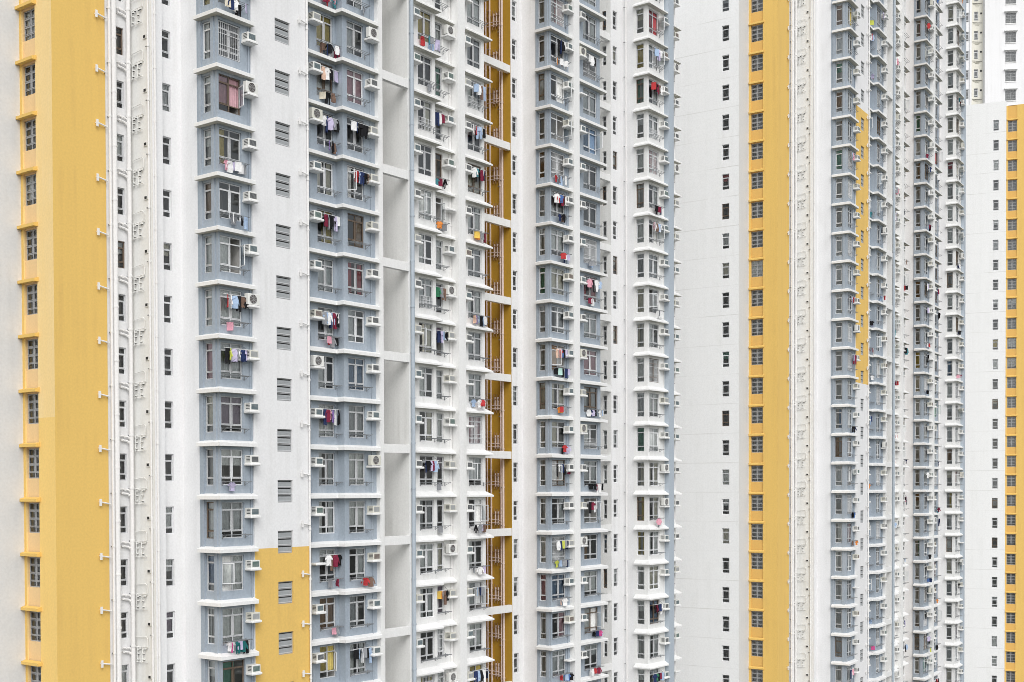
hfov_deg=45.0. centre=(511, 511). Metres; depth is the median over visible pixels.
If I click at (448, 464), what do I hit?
air conditioner
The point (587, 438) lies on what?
bay window
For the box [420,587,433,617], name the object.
casement window
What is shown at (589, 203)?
bay window
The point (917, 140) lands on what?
side window
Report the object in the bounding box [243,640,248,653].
trousers
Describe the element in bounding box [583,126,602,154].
bay window
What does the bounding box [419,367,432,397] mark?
casement window
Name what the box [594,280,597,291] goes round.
trousers
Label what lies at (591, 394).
bay window
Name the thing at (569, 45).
air conditioner
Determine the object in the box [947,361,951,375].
side window
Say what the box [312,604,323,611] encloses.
air conditioner
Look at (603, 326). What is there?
narrow window
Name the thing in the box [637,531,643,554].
side window
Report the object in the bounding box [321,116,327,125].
shirt
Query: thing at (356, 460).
window
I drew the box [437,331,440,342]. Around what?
trousers
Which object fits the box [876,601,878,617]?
bay window
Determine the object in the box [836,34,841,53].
side window
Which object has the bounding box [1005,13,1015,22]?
canopy window
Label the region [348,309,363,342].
bay window
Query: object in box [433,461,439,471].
shirt
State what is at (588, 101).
bay window
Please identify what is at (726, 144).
narrow window
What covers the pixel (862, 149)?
louvre window
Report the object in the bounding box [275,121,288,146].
louvre window
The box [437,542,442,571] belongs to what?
casement window
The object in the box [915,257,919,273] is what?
side window
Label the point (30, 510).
canopy window
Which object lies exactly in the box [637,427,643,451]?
side window
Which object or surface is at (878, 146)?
bay window
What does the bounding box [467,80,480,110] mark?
casement window
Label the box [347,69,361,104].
bay window
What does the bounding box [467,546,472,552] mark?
air conditioner
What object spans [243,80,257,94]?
air conditioner
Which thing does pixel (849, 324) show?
bay window
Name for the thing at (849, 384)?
bay window
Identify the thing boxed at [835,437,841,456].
side window
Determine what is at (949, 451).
side window
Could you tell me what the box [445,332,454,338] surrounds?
air conditioner
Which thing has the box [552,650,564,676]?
bay window
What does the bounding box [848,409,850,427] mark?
bay window
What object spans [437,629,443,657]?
casement window
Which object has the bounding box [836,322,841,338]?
side window
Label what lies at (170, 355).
narrow window
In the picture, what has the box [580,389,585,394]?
air conditioner
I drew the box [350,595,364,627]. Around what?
bay window
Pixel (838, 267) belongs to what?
side window
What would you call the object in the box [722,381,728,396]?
narrow window
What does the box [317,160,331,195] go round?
bay window
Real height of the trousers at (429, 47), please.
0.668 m
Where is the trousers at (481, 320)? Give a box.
[480,316,482,326]
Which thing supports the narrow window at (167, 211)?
in the apartment tower at (132, 534)
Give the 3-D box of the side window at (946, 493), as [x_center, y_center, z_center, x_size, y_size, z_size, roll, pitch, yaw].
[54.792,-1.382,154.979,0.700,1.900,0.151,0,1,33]
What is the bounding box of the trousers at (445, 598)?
[443,591,446,604]
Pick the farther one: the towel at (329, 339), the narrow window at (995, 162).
the narrow window at (995, 162)
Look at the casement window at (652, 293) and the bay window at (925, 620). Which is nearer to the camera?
the casement window at (652, 293)
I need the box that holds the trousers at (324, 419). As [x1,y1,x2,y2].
[323,409,326,424]
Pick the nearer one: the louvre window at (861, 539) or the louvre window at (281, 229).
the louvre window at (281, 229)
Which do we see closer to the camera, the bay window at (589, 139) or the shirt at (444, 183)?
the shirt at (444, 183)
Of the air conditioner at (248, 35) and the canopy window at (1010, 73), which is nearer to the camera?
the air conditioner at (248, 35)
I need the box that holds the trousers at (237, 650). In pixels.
[235,642,239,653]
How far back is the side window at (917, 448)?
144.86 m
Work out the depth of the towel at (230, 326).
63.84 m
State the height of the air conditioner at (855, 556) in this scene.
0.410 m
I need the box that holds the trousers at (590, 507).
[589,502,591,513]
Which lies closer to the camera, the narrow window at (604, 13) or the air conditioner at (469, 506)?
the air conditioner at (469, 506)
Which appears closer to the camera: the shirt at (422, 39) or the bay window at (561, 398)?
the shirt at (422, 39)
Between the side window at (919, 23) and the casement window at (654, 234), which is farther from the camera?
the side window at (919, 23)
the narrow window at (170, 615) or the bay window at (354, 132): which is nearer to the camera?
the narrow window at (170, 615)
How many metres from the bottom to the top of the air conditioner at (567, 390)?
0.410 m
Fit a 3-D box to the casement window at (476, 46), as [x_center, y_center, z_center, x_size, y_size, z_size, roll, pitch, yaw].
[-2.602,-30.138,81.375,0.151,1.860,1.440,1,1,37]
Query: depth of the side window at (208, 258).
64.17 m
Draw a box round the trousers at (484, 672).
[482,670,485,681]
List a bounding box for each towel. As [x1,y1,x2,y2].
[225,0,230,7]
[227,322,233,330]
[235,161,241,171]
[237,641,242,649]
[319,92,325,98]
[320,43,325,50]
[327,336,331,343]
[328,580,332,587]
[334,71,337,82]
[351,121,356,130]
[354,649,358,658]
[363,648,366,657]
[437,591,441,598]
[438,179,442,185]
[438,526,442,532]
[442,224,446,230]
[474,84,478,91]
[474,231,479,237]
[481,587,484,595]
[562,560,566,565]
[651,82,655,89]
[654,49,658,55]
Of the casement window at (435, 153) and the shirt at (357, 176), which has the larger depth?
the casement window at (435, 153)
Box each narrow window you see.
[116,27,122,54]
[117,81,122,108]
[117,134,122,161]
[117,187,123,214]
[118,241,123,267]
[118,294,124,321]
[119,347,124,374]
[119,400,125,427]
[120,454,125,479]
[120,506,126,532]
[121,559,126,585]
[121,612,127,638]
[122,664,127,681]
[162,30,168,58]
[162,83,169,111]
[163,136,169,164]
[163,189,170,217]
[164,243,170,270]
[164,296,170,322]
[164,348,171,375]
[165,401,171,428]
[165,454,172,480]
[166,507,172,533]
[166,559,173,586]
[167,611,173,638]
[167,664,173,681]
[512,1,515,20]
[512,39,515,59]
[512,78,515,98]
[512,117,515,136]
[512,155,515,175]
[513,271,516,290]
[513,309,516,328]
[513,348,516,367]
[513,386,516,405]
[513,424,516,443]
[514,539,516,558]
[514,577,517,596]
[514,615,517,634]
[514,653,517,672]
[603,11,605,29]
[603,221,606,236]
[603,256,606,272]
[603,291,606,309]
[603,326,606,344]
[603,361,606,379]
[603,396,606,414]
[603,430,606,448]
[604,465,606,483]
[604,534,606,552]
[604,605,606,621]
[613,46,615,64]
[613,151,615,169]
[613,256,616,274]
[613,291,616,308]
[613,326,616,343]
[614,430,616,447]
[614,569,616,585]
[722,0,728,11]
[722,25,728,41]
[722,55,728,70]
[722,85,728,100]
[722,114,728,130]
[722,144,728,159]
[722,174,728,189]
[722,203,728,219]
[722,233,728,248]
[722,263,728,278]
[722,292,728,307]
[722,322,728,337]
[722,352,728,366]
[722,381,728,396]
[722,440,728,455]
[722,469,728,484]
[722,499,728,513]
[722,528,728,543]
[991,656,996,665]
[992,359,997,369]
[992,399,997,408]
[992,458,997,468]
[992,478,997,488]
[992,498,997,507]
[992,636,996,646]
[993,120,998,130]
[993,140,998,150]
[993,160,998,170]
[993,220,998,230]
[993,240,997,249]
[993,339,997,349]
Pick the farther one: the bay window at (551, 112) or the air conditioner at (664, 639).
the air conditioner at (664, 639)
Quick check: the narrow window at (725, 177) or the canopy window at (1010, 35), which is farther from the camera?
the canopy window at (1010, 35)
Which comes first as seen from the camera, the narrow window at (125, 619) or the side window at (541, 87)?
the narrow window at (125, 619)
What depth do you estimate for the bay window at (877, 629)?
127.50 m
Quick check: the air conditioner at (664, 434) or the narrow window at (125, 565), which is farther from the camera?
the air conditioner at (664, 434)
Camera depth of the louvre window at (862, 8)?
121.48 m
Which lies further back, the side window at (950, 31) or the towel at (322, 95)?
the side window at (950, 31)
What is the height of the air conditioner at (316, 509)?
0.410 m
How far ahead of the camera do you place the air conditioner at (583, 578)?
90.95 m
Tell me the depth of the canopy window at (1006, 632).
173.97 m
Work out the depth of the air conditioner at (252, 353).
64.66 m
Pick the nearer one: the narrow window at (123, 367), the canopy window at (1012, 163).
the narrow window at (123, 367)
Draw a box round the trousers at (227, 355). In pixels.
[225,348,229,363]
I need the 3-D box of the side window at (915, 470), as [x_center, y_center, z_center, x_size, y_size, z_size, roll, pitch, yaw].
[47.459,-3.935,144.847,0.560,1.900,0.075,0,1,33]
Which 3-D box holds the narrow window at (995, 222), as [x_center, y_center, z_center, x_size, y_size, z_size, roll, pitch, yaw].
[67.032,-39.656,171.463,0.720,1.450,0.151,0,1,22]
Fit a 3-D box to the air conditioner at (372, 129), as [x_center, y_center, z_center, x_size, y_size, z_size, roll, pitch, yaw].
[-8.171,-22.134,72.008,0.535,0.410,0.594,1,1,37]
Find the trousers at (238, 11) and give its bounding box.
[235,5,240,16]
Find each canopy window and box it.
[24,8,34,40]
[25,64,34,95]
[25,119,35,150]
[26,174,35,205]
[27,229,36,260]
[27,284,37,314]
[28,339,37,369]
[28,394,38,423]
[29,448,38,478]
[29,503,39,532]
[30,557,39,586]
[30,611,40,641]
[31,666,40,681]
[752,0,762,12]
[752,24,762,41]
[752,54,762,71]
[752,83,762,100]
[752,113,762,130]
[752,142,762,159]
[752,172,762,188]
[752,201,762,218]
[752,231,762,247]
[752,260,762,276]
[752,290,762,306]
[752,319,762,335]
[752,348,762,364]
[752,378,762,393]
[752,407,762,423]
[752,436,762,452]
[752,466,762,481]
[752,495,762,510]
[752,524,762,539]
[752,553,762,568]
[752,582,762,598]
[752,611,762,627]
[752,640,762,656]
[752,669,762,681]
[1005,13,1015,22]
[1005,32,1015,41]
[1005,52,1015,61]
[1005,71,1015,80]
[1005,90,1015,99]
[1006,554,1015,564]
[1006,593,1014,603]
[1006,632,1014,642]
[1006,652,1014,662]
[1006,671,1014,681]
[1007,259,1016,269]
[1007,279,1016,289]
[1007,298,1015,309]
[1007,318,1015,328]
[1007,338,1015,348]
[1007,358,1015,368]
[1007,377,1015,387]
[1007,397,1015,407]
[1007,417,1015,427]
[1007,436,1015,446]
[1007,456,1015,466]
[1007,515,1015,525]
[1007,534,1015,544]
[1008,120,1016,131]
[1008,140,1016,151]
[1008,160,1016,170]
[1008,180,1016,190]
[1008,200,1016,210]
[1008,219,1016,230]
[1008,239,1016,249]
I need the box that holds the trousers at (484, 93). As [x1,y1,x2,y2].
[483,87,485,100]
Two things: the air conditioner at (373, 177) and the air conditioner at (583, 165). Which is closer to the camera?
the air conditioner at (373, 177)
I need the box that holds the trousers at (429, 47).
[428,42,433,50]
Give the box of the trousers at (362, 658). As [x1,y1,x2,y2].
[361,649,363,662]
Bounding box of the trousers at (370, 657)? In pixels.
[369,647,371,662]
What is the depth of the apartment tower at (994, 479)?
172.56 m
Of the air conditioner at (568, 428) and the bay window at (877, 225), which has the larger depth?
the bay window at (877, 225)
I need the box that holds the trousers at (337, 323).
[336,314,339,327]
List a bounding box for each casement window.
[418,10,430,41]
[418,55,430,86]
[418,99,431,131]
[418,143,431,176]
[419,188,431,220]
[419,233,431,264]
[419,278,431,308]
[419,322,431,352]
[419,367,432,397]
[420,411,432,441]
[420,455,432,484]
[420,500,432,529]
[420,544,432,573]
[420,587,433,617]
[421,631,433,661]
[421,675,433,681]
[435,22,440,52]
[435,66,440,96]
[435,110,440,139]
[435,153,441,178]
[435,196,444,225]
[436,240,441,269]
[436,283,441,312]
[436,327,443,355]
[436,370,441,398]
[436,413,442,442]
[437,456,442,484]
[437,499,442,528]
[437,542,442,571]
[437,585,442,614]
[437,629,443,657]
[438,672,443,681]
[467,0,479,26]
[467,38,479,68]
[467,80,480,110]
[468,121,479,152]
[468,163,480,194]
[468,205,480,234]
[468,247,480,277]
[468,289,480,318]
[468,331,480,360]
[469,374,480,401]
[469,415,481,443]
[469,457,481,485]
[469,499,487,526]
[469,540,481,568]
[469,582,488,610]
[470,623,481,651]
[470,664,488,681]
[649,9,664,36]
[649,44,664,70]
[649,79,657,105]
[649,114,657,140]
[649,149,657,174]
[649,184,657,208]
[649,219,664,244]
[649,254,657,278]
[649,289,657,312]
[649,323,657,347]
[649,358,658,382]
[649,393,657,416]
[649,428,657,450]
[649,462,657,485]
[650,497,657,519]
[650,531,657,554]
[650,566,657,589]
[650,600,657,623]
[650,634,658,658]
[650,668,658,681]
[955,471,959,485]
[955,559,962,573]
[955,602,957,615]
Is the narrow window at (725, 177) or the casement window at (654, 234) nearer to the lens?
the casement window at (654, 234)
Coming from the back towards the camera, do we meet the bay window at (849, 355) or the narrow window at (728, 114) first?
the bay window at (849, 355)
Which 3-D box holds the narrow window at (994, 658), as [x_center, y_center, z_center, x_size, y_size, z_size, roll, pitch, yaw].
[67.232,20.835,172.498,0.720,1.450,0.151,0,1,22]
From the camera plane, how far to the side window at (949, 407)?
154.85 m
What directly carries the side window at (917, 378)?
in the apartment tower at (773, 577)
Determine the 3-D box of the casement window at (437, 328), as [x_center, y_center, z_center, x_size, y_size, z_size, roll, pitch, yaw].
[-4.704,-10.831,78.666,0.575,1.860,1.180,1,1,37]
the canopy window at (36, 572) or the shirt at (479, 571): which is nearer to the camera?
the canopy window at (36, 572)
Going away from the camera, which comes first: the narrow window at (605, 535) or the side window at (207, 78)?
the side window at (207, 78)
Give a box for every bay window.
[218,20,239,61]
[219,74,243,115]
[219,128,239,164]
[219,181,240,221]
[220,235,244,273]
[220,289,240,326]
[220,342,241,379]
[221,396,241,432]
[221,449,241,484]
[222,502,242,537]
[222,555,242,591]
[222,607,242,643]
[223,659,243,681]
[316,15,331,48]
[317,62,331,98]
[317,113,331,146]
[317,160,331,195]
[317,209,332,244]
[318,258,332,292]
[318,306,332,339]
[318,355,333,388]
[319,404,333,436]
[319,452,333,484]
[319,501,333,533]
[319,549,334,581]
[320,597,334,630]
[320,645,336,678]
[346,20,361,57]
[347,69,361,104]
[347,117,362,152]
[347,165,362,200]
[348,213,362,247]
[348,261,362,295]
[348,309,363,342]
[348,357,363,390]
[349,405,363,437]
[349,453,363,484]
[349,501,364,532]
[349,548,364,580]
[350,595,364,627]
[350,642,364,675]
[351,0,361,9]
[551,0,563,27]
[551,35,563,62]
[551,74,571,103]
[551,112,571,142]
[551,151,563,180]
[551,190,563,217]
[551,228,563,255]
[551,267,563,294]
[551,306,563,333]
[552,344,563,369]
[552,383,563,408]
[552,421,564,447]
[552,460,564,485]
[552,498,564,523]
[552,536,564,561]
[552,574,564,600]
[552,612,564,638]
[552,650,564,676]
[583,14,595,43]
[583,52,595,80]
[583,88,595,117]
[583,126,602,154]
[583,163,595,191]
[583,200,595,228]
[584,0,595,6]
[584,238,596,265]
[584,275,595,301]
[584,312,595,338]
[584,350,596,375]
[584,387,596,411]
[584,424,596,448]
[584,461,596,485]
[584,498,600,522]
[584,534,596,559]
[584,571,596,595]
[584,607,603,632]
[585,644,596,669]
[847,466,856,484]
[847,495,851,513]
[847,523,850,541]
[847,552,850,570]
[847,580,850,598]
[847,608,850,627]
[847,637,850,654]
[847,666,850,681]
[848,5,857,26]
[848,34,851,54]
[848,63,851,83]
[848,92,851,112]
[848,121,851,141]
[848,150,851,170]
[848,179,851,198]
[848,208,851,227]
[848,236,851,256]
[848,265,851,284]
[848,294,851,313]
[848,323,851,342]
[848,351,851,370]
[848,380,850,399]
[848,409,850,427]
[848,437,850,456]
[876,333,881,350]
[876,360,881,377]
[876,387,879,404]
[876,414,878,431]
[876,440,878,458]
[876,467,878,485]
[876,494,878,511]
[876,521,879,538]
[876,548,878,565]
[876,574,881,592]
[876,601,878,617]
[876,628,879,645]
[876,655,878,672]
[877,8,879,26]
[877,35,880,54]
[877,62,879,80]
[877,89,879,108]
[877,117,879,135]
[877,144,879,162]
[877,171,881,189]
[877,198,881,216]
[877,225,879,243]
[877,252,879,270]
[877,279,879,297]
[877,306,879,324]
[923,633,932,648]
[923,657,929,672]
[924,258,927,273]
[924,305,926,321]
[924,329,926,344]
[924,376,927,391]
[924,399,926,415]
[924,423,926,438]
[924,446,926,461]
[924,470,926,485]
[924,493,926,508]
[924,517,926,532]
[924,540,926,555]
[924,563,926,577]
[924,587,926,602]
[924,610,926,625]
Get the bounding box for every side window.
[203,0,209,5]
[203,21,209,59]
[204,75,210,112]
[204,129,210,166]
[204,182,210,219]
[205,236,211,272]
[205,289,211,325]
[206,342,212,378]
[206,396,212,432]
[206,449,212,485]
[207,502,213,538]
[207,555,213,591]
[208,608,214,643]
[208,660,214,681]
[538,0,543,22]
[539,35,543,61]
[539,74,543,100]
[539,112,543,139]
[539,151,544,177]
[539,190,544,216]
[539,228,544,255]
[539,267,544,293]
[539,306,544,332]
[539,344,544,370]
[540,383,544,408]
[540,421,544,447]
[540,460,544,485]
[540,498,545,523]
[540,536,545,562]
[540,574,545,600]
[540,613,545,638]
[540,651,545,676]
[636,8,643,31]
[637,43,643,68]
[637,78,643,103]
[637,113,643,137]
[637,148,643,172]
[637,183,643,207]
[637,218,643,242]
[637,253,643,277]
[637,288,643,312]
[637,323,643,347]
[637,358,643,381]
[637,393,643,416]
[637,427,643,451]
[637,462,643,485]
[637,497,643,520]
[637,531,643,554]
[637,566,643,589]
[637,600,643,624]
[637,635,643,658]
[638,669,643,681]
[835,380,841,399]
[835,408,841,427]
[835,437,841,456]
[835,466,841,485]
[835,494,841,513]
[835,523,841,542]
[835,552,841,570]
[835,580,841,599]
[835,609,841,627]
[835,637,841,656]
[835,665,841,681]
[836,5,841,24]
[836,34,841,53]
[836,63,841,82]
[836,92,841,111]
[836,121,841,140]
[836,149,841,169]
[836,236,841,255]
[836,265,841,284]
[836,294,841,313]
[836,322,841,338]
[914,657,918,673]
[915,210,919,226]
[915,234,919,249]
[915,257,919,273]
[915,281,919,297]
[915,305,919,320]
[915,328,919,344]
[915,352,919,367]
[915,376,919,391]
[915,399,919,414]
[915,423,919,438]
[915,446,919,462]
[915,470,919,485]
[915,493,919,509]
[915,517,918,532]
[915,540,918,555]
[915,564,918,579]
[915,587,918,602]
[915,611,918,626]
[916,0,920,12]
[916,20,920,35]
[916,44,920,60]
[916,68,920,83]
[916,91,919,107]
[916,115,919,131]
[916,139,919,155]
[916,163,919,178]
[946,471,951,485]
[946,493,951,507]
[946,515,951,529]
[946,537,951,551]
[946,559,951,573]
[946,581,951,595]
[946,602,951,617]
[946,624,951,639]
[946,646,951,661]
[946,668,951,681]
[947,117,952,132]
[947,139,952,154]
[947,162,952,176]
[947,184,952,198]
[947,206,952,221]
[947,228,952,243]
[947,250,952,265]
[947,272,952,287]
[947,294,952,309]
[947,317,952,331]
[947,339,951,350]
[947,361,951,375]
[947,383,951,397]
[947,405,951,411]
[947,427,951,441]
[947,449,951,460]
[948,6,952,21]
[948,28,952,43]
[948,73,952,88]
[948,95,952,110]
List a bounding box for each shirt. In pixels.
[226,161,233,172]
[226,642,235,651]
[228,0,233,9]
[228,482,235,490]
[229,216,237,224]
[231,349,237,361]
[232,0,239,10]
[232,296,238,308]
[236,349,241,360]
[240,350,246,361]
[240,641,247,651]
[241,297,245,307]
[321,66,325,79]
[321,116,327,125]
[322,312,327,324]
[324,214,328,226]
[325,44,333,52]
[325,68,330,79]
[325,409,330,421]
[325,555,332,565]
[326,312,332,324]
[327,69,332,80]
[327,118,334,129]
[329,338,336,347]
[331,93,335,102]
[331,216,335,226]
[333,119,337,129]
[333,120,339,131]
[333,555,339,566]
[334,46,339,54]
[334,627,339,636]
[338,554,341,565]
[353,170,358,182]
[360,125,366,135]
[361,578,369,585]
[362,173,367,184]
[368,577,375,586]
[420,36,424,45]
[424,461,431,470]
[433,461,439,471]
[436,221,442,228]
[436,287,441,296]
[437,483,442,489]
[439,113,441,123]
[442,179,447,188]
[470,168,477,176]
[476,85,481,94]
[477,567,483,573]
[478,525,482,532]
[480,170,483,180]
[553,194,559,202]
[556,541,560,549]
[560,253,566,258]
[562,598,567,605]
[586,279,592,286]
[586,409,591,415]
[590,56,594,65]
[656,518,661,524]
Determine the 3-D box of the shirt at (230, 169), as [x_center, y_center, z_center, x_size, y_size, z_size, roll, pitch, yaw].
[-14.486,-17.717,63.579,0.169,0.609,0.618,0,1,30]
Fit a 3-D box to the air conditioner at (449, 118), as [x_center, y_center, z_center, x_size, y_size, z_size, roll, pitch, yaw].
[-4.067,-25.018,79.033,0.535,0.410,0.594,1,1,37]
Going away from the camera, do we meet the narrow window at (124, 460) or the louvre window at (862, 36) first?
the narrow window at (124, 460)
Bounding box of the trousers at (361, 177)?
[360,172,363,185]
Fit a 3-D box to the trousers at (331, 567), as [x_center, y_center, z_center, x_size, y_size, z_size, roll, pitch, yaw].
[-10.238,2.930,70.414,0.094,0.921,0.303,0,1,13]
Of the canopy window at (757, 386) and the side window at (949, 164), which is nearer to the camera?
the canopy window at (757, 386)
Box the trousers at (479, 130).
[476,127,481,138]
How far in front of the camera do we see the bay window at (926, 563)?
145.87 m
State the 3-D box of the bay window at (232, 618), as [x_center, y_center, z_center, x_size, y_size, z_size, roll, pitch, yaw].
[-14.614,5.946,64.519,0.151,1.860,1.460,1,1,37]
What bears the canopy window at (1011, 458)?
in the apartment tower at (994, 479)
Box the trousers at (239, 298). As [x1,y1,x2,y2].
[236,296,240,311]
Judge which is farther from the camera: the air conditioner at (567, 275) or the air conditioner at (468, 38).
the air conditioner at (567, 275)
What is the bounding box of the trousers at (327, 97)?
[325,92,329,104]
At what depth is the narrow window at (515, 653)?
89.55 m
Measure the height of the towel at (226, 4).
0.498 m
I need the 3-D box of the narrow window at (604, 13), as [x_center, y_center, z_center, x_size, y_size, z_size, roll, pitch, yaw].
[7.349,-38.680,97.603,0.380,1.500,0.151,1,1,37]
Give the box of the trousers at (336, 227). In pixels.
[334,217,337,231]
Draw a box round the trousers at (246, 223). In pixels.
[244,216,247,230]
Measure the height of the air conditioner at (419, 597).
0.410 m
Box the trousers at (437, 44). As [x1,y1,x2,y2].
[435,39,439,51]
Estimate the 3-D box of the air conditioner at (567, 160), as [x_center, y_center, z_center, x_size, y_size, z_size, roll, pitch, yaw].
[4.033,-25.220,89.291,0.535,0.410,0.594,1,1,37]
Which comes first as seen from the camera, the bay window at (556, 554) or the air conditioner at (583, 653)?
the bay window at (556, 554)
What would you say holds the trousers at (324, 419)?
hanging from the apartment tower at (132, 534)
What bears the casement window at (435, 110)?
in the apartment tower at (132, 534)
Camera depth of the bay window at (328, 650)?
70.76 m
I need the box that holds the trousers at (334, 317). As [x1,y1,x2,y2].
[332,313,336,328]
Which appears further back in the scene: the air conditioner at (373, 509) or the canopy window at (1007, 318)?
the canopy window at (1007, 318)
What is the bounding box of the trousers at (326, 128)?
[325,116,327,132]
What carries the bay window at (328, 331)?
in the apartment tower at (132, 534)
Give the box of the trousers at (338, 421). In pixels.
[337,410,339,424]
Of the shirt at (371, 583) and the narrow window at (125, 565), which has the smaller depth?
the narrow window at (125, 565)
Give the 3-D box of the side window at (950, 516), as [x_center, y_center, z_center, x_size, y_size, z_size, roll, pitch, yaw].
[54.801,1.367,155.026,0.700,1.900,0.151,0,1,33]
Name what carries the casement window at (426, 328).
in the apartment tower at (132, 534)
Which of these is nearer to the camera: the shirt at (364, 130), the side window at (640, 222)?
the shirt at (364, 130)
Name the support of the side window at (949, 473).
in the apartment tower at (773, 577)
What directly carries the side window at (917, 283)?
in the apartment tower at (773, 577)
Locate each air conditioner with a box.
[242,31,255,40]
[242,138,256,146]
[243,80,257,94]
[243,191,256,199]
[243,244,257,252]
[244,293,259,305]
[244,402,258,410]
[245,350,257,357]
[245,455,258,462]
[245,508,258,515]
[245,560,259,567]
[246,612,259,620]
[246,663,260,672]
[308,11,320,20]
[308,61,320,69]
[309,107,322,119]
[309,161,320,168]
[309,210,321,218]
[309,260,321,267]
[310,309,321,316]
[310,355,323,366]
[310,408,322,415]
[311,457,322,464]
[311,506,323,513]
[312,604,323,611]
[312,652,323,660]
[365,78,377,86]
[366,26,378,39]
[366,174,377,181]
[366,221,377,228]
[366,269,378,276]
[366,316,378,323]
[366,364,378,370]
[367,411,378,417]
[367,506,379,512]
[367,552,379,559]
[368,126,377,133]
[368,455,380,465]
[368,599,379,606]
[369,646,380,653]
[413,7,419,14]
[414,52,419,59]
[414,98,420,105]
[414,143,420,150]
[414,189,420,195]
[414,234,420,241]
[415,279,421,286]
[415,324,421,331]
[415,370,421,376]
[415,415,421,421]
[416,460,421,466]
[416,505,422,511]
[416,549,422,556]
[416,594,422,600]
[416,638,422,645]
[442,71,453,78]
[443,158,453,165]
[443,245,454,251]
[444,24,454,35]
[444,375,454,381]
[444,418,454,424]
[444,461,455,467]
[444,504,455,510]
[445,115,453,122]
[445,285,455,295]
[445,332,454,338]
[445,632,455,638]
[446,544,456,553]
[446,589,455,595]
[446,671,456,681]
[465,35,470,42]
[465,78,470,84]
[465,121,470,127]
[465,164,471,170]
[466,206,471,213]
[466,249,471,255]
[466,291,471,297]
[466,334,471,340]
[467,461,472,467]
[467,504,472,509]
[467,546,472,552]
[467,588,472,594]
[467,629,472,636]
[467,671,473,678]
[562,4,572,10]
[563,81,572,87]
[563,119,572,125]
[563,158,572,163]
[563,235,572,240]
[563,273,572,278]
[563,311,572,316]
[563,388,572,393]
[563,426,573,431]
[564,464,573,469]
[564,502,573,507]
[564,578,573,583]
[564,615,573,621]
[566,42,572,48]
[566,196,572,202]
[566,540,573,545]
[579,46,585,55]
[580,125,585,131]
[580,163,585,168]
[580,201,585,206]
[580,238,585,244]
[580,276,585,281]
[580,314,585,319]
[580,349,586,357]
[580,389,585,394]
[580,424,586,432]
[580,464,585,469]
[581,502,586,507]
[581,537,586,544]
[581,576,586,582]
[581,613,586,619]
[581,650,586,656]
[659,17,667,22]
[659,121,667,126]
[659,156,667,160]
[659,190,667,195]
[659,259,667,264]
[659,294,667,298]
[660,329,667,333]
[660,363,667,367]
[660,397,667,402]
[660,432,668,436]
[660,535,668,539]
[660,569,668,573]
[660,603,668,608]
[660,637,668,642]
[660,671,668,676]
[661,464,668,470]
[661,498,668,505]
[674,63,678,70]
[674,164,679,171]
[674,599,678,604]
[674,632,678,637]
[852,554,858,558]
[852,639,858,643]
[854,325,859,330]
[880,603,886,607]
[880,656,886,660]
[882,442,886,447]
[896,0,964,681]
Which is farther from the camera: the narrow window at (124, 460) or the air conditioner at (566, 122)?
the air conditioner at (566, 122)
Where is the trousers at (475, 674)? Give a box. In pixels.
[474,671,477,681]
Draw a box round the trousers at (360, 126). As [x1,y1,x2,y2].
[358,123,362,136]
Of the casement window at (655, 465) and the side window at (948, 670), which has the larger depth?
the side window at (948, 670)
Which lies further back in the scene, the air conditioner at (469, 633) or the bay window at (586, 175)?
the bay window at (586, 175)
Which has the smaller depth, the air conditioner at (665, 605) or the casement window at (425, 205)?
the casement window at (425, 205)
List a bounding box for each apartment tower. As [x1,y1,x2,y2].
[0,0,681,681]
[675,0,965,681]
[964,101,1023,681]
[966,0,1023,105]
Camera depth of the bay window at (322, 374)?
70.41 m
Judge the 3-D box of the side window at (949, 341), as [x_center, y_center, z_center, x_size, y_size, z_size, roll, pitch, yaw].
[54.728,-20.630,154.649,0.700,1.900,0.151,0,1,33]
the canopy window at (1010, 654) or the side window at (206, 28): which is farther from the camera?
the canopy window at (1010, 654)
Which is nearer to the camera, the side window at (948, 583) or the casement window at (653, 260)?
the casement window at (653, 260)
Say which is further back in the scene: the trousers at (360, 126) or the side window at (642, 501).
the side window at (642, 501)
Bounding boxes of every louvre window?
[275,19,288,44]
[275,70,288,95]
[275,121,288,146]
[276,173,289,197]
[276,224,289,248]
[276,275,289,299]
[277,327,290,350]
[277,378,290,400]
[277,429,290,451]
[278,480,291,502]
[278,531,291,553]
[278,581,291,603]
[279,631,292,654]
[860,510,862,522]
[860,538,862,550]
[860,566,862,578]
[860,594,862,605]
[860,622,862,633]
[860,649,862,661]
[861,5,863,18]
[861,33,863,46]
[861,62,863,74]
[861,90,863,102]
[861,118,863,130]
[861,146,863,159]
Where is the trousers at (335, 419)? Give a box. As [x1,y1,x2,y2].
[334,410,336,425]
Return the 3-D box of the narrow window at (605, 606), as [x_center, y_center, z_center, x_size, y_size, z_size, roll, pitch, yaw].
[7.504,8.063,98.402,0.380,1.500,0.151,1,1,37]
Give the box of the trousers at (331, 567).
[330,555,332,570]
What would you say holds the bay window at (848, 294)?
in the apartment tower at (773, 577)
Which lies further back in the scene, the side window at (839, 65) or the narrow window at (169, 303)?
the side window at (839, 65)
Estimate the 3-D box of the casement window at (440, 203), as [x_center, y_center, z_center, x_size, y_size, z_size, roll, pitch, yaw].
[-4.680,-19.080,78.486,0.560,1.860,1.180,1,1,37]
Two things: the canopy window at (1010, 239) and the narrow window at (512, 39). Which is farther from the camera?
the canopy window at (1010, 239)
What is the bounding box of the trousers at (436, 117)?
[435,112,438,125]
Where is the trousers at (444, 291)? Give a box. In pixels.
[442,288,445,300]
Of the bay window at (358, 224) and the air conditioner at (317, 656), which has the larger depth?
the bay window at (358, 224)
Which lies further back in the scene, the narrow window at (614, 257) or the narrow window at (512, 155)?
the narrow window at (614, 257)
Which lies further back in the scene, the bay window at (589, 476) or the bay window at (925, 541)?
the bay window at (925, 541)
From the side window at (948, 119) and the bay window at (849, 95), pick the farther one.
the side window at (948, 119)

